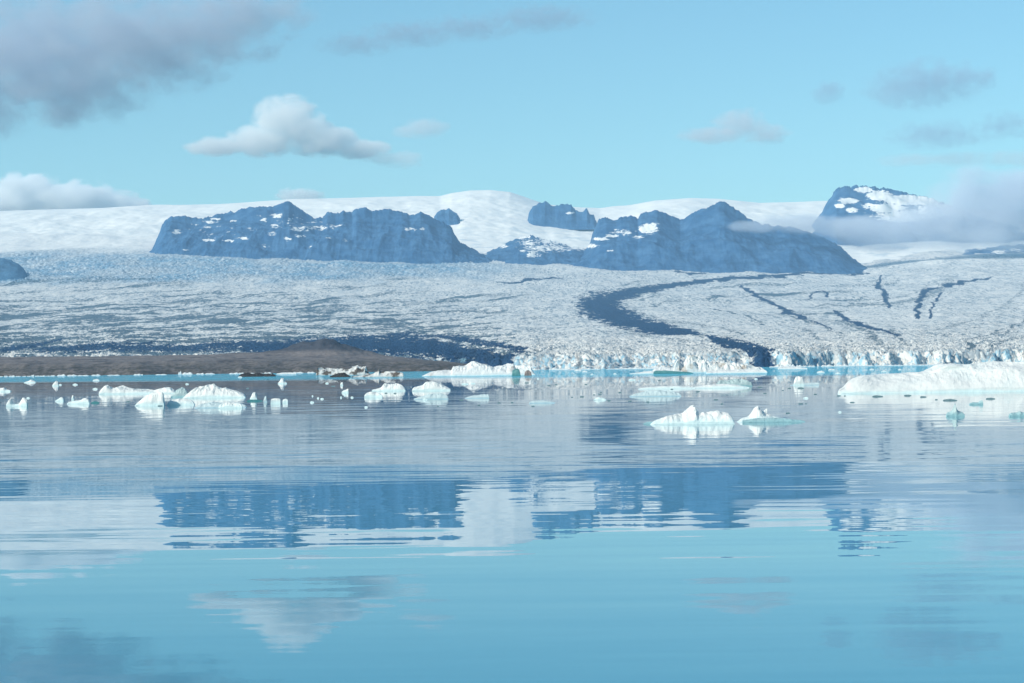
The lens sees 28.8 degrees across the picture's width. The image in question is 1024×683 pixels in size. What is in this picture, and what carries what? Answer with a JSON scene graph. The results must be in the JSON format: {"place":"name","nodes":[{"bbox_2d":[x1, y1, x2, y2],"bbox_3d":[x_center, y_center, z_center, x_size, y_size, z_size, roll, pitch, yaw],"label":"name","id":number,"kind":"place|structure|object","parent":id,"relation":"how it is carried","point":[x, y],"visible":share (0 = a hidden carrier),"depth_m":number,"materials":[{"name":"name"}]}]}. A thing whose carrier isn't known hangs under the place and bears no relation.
{"place":"outdoors","nodes":[
{"label":"outdoors","id":0,"kind":"place"},
{"bbox_2d":[0,258,27,280],"bbox_3d":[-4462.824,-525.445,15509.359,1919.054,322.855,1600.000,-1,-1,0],"label":"hill","id":1,"kind":"structure","parent":0,"point":[11,269],"depth_m":15172.51,"materials":[{"name":"stone"}]},
{"bbox_2d":[0,338,467,376],"bbox_3d":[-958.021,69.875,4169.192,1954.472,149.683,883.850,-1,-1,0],"label":"shore","id":2,"kind":"structure","parent":0,"point":[304,356],"depth_m":3929.96,"materials":[{"name":"brown soil"}]},
{"bbox_2d":[149,201,491,263],"bbox_3d":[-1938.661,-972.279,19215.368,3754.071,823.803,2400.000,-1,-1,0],"label":"mountain","id":3,"kind":"structure","parent":0,"point":[288,229],"depth_m":18756.85,"materials":[{"name":"blue stone"}]},
{"bbox_2d":[0,365,1023,682],"bbox_3d":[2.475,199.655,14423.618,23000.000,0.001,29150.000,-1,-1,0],"label":"lagoon water","id":4,"kind":"structure","parent":0,"point":[510,531],"depth_m":36.46,"materials":[{"name":"blue liquid"}]},
{"bbox_2d":[0,388,10,391],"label":"ice floe","id":5,"kind":"object","parent":4,"relation":"on","point":[4,390],"visible":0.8,"depth_m":356.30,"materials":[{"name":"white ice"}]},
{"bbox_2d":[6,397,27,405],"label":"iceberg","id":6,"kind":"object","parent":4,"relation":"on","point":[23,402],"visible":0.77,"depth_m":189.80,"materials":[{"name":"white ice"}]},
{"bbox_2d":[67,398,89,403],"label":"ice floe","id":7,"kind":"object","parent":4,"relation":"on","point":[84,401],"visible":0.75,"depth_m":199.51,"materials":[{"name":"white ice"}]},
{"bbox_2d":[99,385,174,393],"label":"iceberg","id":8,"kind":"object","parent":4,"relation":"on","point":[108,389],"visible":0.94,"depth_m":289.04,"materials":[{"name":"white ice"}]},
{"bbox_2d":[135,392,164,405],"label":"iceberg","id":9,"kind":"object","parent":4,"relation":"on","point":[154,399],"visible":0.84,"depth_m":183.15,"materials":[{"name":"white ice"}]},
{"bbox_2d":[171,387,187,397],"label":"iceberg","id":10,"kind":"object","parent":4,"relation":"on","point":[180,392],"visible":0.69,"depth_m":241.86,"materials":[{"name":"white ice"}]},
{"bbox_2d":[167,398,194,404],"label":"iceberg","id":11,"kind":"object","parent":4,"relation":"on","point":[183,401],"visible":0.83,"depth_m":184.37,"materials":[{"name":"white ice"}]},
{"bbox_2d":[183,384,245,397],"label":"iceberg","id":12,"kind":"object","parent":4,"relation":"on","point":[211,391],"visible":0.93,"depth_m":233.35,"materials":[{"name":"white ice"}]},
{"bbox_2d":[195,401,246,407],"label":"ice floe","id":13,"kind":"object","parent":4,"relation":"on","point":[211,405],"visible":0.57,"depth_m":168.43,"materials":[{"name":"white ice"}]},
{"bbox_2d":[218,402,242,407],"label":"ice floe","id":14,"kind":"object","parent":4,"relation":"on","point":[230,405],"visible":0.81,"depth_m":165.39,"materials":[{"name":"white ice"}]},
{"bbox_2d":[250,392,256,399],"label":"iceberg","id":15,"kind":"object","parent":4,"relation":"on","point":[253,396],"visible":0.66,"depth_m":210.17,"materials":[{"name":"white ice"}]},
{"bbox_2d":[239,373,275,376],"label":"iceberg","id":16,"kind":"object","parent":4,"relation":"on","point":[256,375],"visible":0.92,"depth_m":1224.02,"materials":[{"name":"grey ice"}]},
{"bbox_2d":[271,398,280,403],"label":"iceberg","id":17,"kind":"object","parent":4,"relation":"on","point":[276,401],"visible":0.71,"depth_m":185.52,"materials":[{"name":"white ice"}]},
{"bbox_2d":[278,378,286,383],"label":"ice chunk","id":18,"kind":"object","parent":4,"relation":"on","point":[282,381],"visible":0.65,"depth_m":485.99,"materials":[{"name":"white ice"}]},
{"bbox_2d":[330,372,350,376],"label":"iceberg","id":19,"kind":"object","parent":4,"relation":"on","point":[343,374],"visible":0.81,"depth_m":931.90,"materials":[{"name":"grey ice"}]},
{"bbox_2d":[316,365,369,374],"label":"iceberg","id":20,"kind":"object","parent":4,"relation":"on","point":[355,370],"visible":0.85,"depth_m":1403.86,"materials":[{"name":"white ice"}]},
{"bbox_2d":[364,392,382,396],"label":"ice floe","id":21,"kind":"object","parent":4,"relation":"on","point":[372,394],"visible":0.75,"depth_m":222.04,"materials":[{"name":"white ice"}]},
{"bbox_2d":[352,370,403,376],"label":"iceberg","id":22,"kind":"object","parent":4,"relation":"on","point":[378,373],"visible":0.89,"depth_m":895.34,"materials":[{"name":"white ice"}]},
{"bbox_2d":[372,383,405,390],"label":"iceberg","id":23,"kind":"object","parent":4,"relation":"on","point":[392,387],"visible":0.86,"depth_m":283.18,"materials":[{"name":"white ice"}]},
{"bbox_2d":[414,393,447,399],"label":"ice floe","id":24,"kind":"object","parent":4,"relation":"on","point":[436,396],"visible":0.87,"depth_m":201.69,"materials":[{"name":"white ice"}]},
{"bbox_2d":[412,381,450,390],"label":"iceberg","id":25,"kind":"object","parent":4,"relation":"on","point":[431,386],"visible":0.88,"depth_m":280.16,"materials":[{"name":"white ice"}]},
{"bbox_2d":[465,394,488,398],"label":"ice floe","id":26,"kind":"object","parent":4,"relation":"on","point":[481,396],"visible":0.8,"depth_m":203.95,"materials":[{"name":"white ice"}]},
{"bbox_2d":[423,361,534,375],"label":"iceberg","id":27,"kind":"object","parent":4,"relation":"on","point":[472,368],"visible":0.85,"depth_m":916.35,"materials":[{"name":"white ice"}]},
{"bbox_2d":[512,368,520,375],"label":"iceberg","id":28,"kind":"object","parent":4,"relation":"on","point":[515,372],"visible":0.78,"depth_m":796.87,"materials":[{"name":"teal ice"}]},
{"bbox_2d":[524,370,531,375],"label":"iceberg","id":29,"kind":"object","parent":4,"relation":"on","point":[527,372],"visible":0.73,"depth_m":836.32,"materials":[{"name":"grey ice"}]},
{"bbox_2d":[529,400,554,402],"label":"ice floe","id":30,"kind":"object","parent":4,"relation":"on","point":[540,401],"visible":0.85,"depth_m":171.20,"materials":[{"name":"white ice"}]},
{"bbox_2d":[630,371,652,373],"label":"ice floe","id":31,"kind":"object","parent":4,"relation":"on","point":[648,372],"visible":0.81,"depth_m":871.22,"materials":[{"name":"white ice"}]},
{"bbox_2d":[629,390,680,396],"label":"ice floe","id":32,"kind":"object","parent":4,"relation":"on","point":[652,393],"visible":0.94,"depth_m":201.86,"materials":[{"name":"white ice"}]},
{"bbox_2d":[653,367,672,371],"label":"iceberg","id":33,"kind":"object","parent":4,"relation":"on","point":[663,368],"visible":0.37,"depth_m":1006.26,"materials":[{"name":"white ice"}]},
{"bbox_2d":[639,386,694,388],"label":"ice floe","id":34,"kind":"object","parent":4,"relation":"on","point":[671,387],"visible":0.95,"depth_m":268.54,"materials":[{"name":"white ice"}]},
{"bbox_2d":[653,370,690,373],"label":"ice floe","id":35,"kind":"object","parent":4,"relation":"on","point":[666,372],"visible":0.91,"depth_m":859.89,"materials":[{"name":"teal ice"}]},
{"bbox_2d":[650,405,734,424],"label":"iceberg","id":36,"kind":"object","parent":4,"relation":"on","point":[691,415],"visible":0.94,"depth_m":103.47,"materials":[{"name":"white ice"}]},
{"bbox_2d":[672,355,763,372],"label":"iceberg","id":37,"kind":"object","parent":4,"relation":"on","point":[695,364],"visible":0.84,"depth_m":962.43,"materials":[{"name":"white ice"}]},
{"bbox_2d":[693,384,748,388],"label":"ice floe","id":38,"kind":"object","parent":4,"relation":"on","point":[719,386],"visible":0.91,"depth_m":269.06,"materials":[{"name":"white ice"}]},
{"bbox_2d":[716,379,751,385],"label":"iceberg","id":39,"kind":"object","parent":4,"relation":"on","point":[742,382],"visible":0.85,"depth_m":290.13,"materials":[{"name":"white ice"}]},
{"bbox_2d":[706,369,766,373],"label":"ice floe","id":40,"kind":"object","parent":4,"relation":"on","point":[741,371],"visible":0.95,"depth_m":814.93,"materials":[{"name":"white ice"}]},
{"bbox_2d":[737,406,804,422],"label":"iceberg","id":41,"kind":"object","parent":4,"relation":"on","point":[757,414],"visible":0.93,"depth_m":105.43,"materials":[{"name":"white ice"}]},
{"bbox_2d":[778,366,806,368],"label":"ice floe","id":42,"kind":"object","parent":4,"relation":"on","point":[786,367],"visible":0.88,"depth_m":1482.23,"materials":[{"name":"white ice"}]},
{"bbox_2d":[794,376,803,385],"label":"iceberg","id":43,"kind":"object","parent":4,"relation":"on","point":[798,380],"visible":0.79,"depth_m":291.42,"materials":[{"name":"white ice"}]},
{"bbox_2d":[792,382,818,384],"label":"ice floe","id":44,"kind":"object","parent":4,"relation":"on","point":[817,383],"visible":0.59,"depth_m":294.73,"materials":[{"name":"white ice"}]},
{"bbox_2d":[838,361,1023,393],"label":"iceberg","id":45,"kind":"object","parent":4,"relation":"on","point":[995,376],"visible":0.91,"depth_m":205.91,"materials":[{"name":"white ice"}]},
{"bbox_2d":[946,404,964,415],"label":"iceberg","id":46,"kind":"object","parent":4,"relation":"on","point":[954,411],"visible":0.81,"depth_m":112.50,"materials":[{"name":"white ice"}]},
{"bbox_2d":[969,400,982,404],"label":"ice floe","id":47,"kind":"object","parent":4,"relation":"on","point":[980,402],"visible":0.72,"depth_m":143.30,"materials":[{"name":"white ice"}]},
{"bbox_2d":[1009,411,1023,416],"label":"iceberg","id":48,"kind":"object","parent":4,"relation":"on","point":[1018,413],"visible":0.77,"depth_m":110.43,"materials":[{"name":"white ice"}]},
{"bbox_2d":[0,232,1023,369],"bbox_3d":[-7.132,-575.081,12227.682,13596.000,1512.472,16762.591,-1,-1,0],"label":"glacier","id":49,"kind":"object","parent":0,"point":[92,295],"visible":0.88,"depth_m":11587.10,"materials":[{"name":"white ice"}]},
{"bbox_2d":[0,190,1023,263],"bbox_3d":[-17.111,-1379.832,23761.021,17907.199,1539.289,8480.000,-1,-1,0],"label":"ice cap","id":50,"kind":"object","parent":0,"point":[490,220],"visible":0.47,"depth_m":24033.40,"materials":[{"name":"white snow"}]},
{"bbox_2d":[434,208,459,224],"bbox_3d":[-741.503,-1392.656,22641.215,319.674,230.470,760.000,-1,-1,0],"label":"rock outcrop","id":51,"kind":"object","parent":50,"relation":"in","point":[448,216],"visible":0.68,"depth_m":22445.13,"materials":[{"name":"blue stone"}]},
{"bbox_2d":[527,201,596,229],"bbox_3d":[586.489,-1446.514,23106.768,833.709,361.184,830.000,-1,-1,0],"label":"rock outcrop","id":52,"kind":"object","parent":50,"relation":"in","point":[560,216],"visible":0.96,"depth_m":22877.86,"materials":[{"name":"blue stone"}]},
{"bbox_2d":[0,0,1023,210],"label":"sky","id":53,"kind":"structure","parent":0,"point":[104,103],"materials":[{"name":"blue"}]},
{"bbox_2d":[485,235,585,264],"bbox_3d":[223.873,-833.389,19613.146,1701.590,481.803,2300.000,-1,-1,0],"label":"mountain","id":54,"kind":"structure","parent":0,"point":[531,249],"depth_m":19255.96,"materials":[{"name":"blue stone"}]},
{"bbox_2d":[571,201,866,273],"bbox_3d":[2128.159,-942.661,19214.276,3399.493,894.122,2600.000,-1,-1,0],"label":"mountain","id":55,"kind":"structure","parent":0,"point":[721,237],"depth_m":18724.56,"materials":[{"name":"blue stone"}]},
{"bbox_2d":[811,185,1023,246],"bbox_3d":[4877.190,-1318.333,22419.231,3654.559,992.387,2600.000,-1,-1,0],"label":"mountain","id":56,"kind":"structure","parent":0,"point":[856,215],"depth_m":22098.43,"materials":[{"name":"white snow"}]},
{"bbox_2d":[962,244,1023,254],"bbox_3d":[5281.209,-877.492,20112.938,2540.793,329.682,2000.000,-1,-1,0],"label":"mountain","id":57,"kind":"structure","parent":0,"point":[1007,248],"depth_m":19924.47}
]}

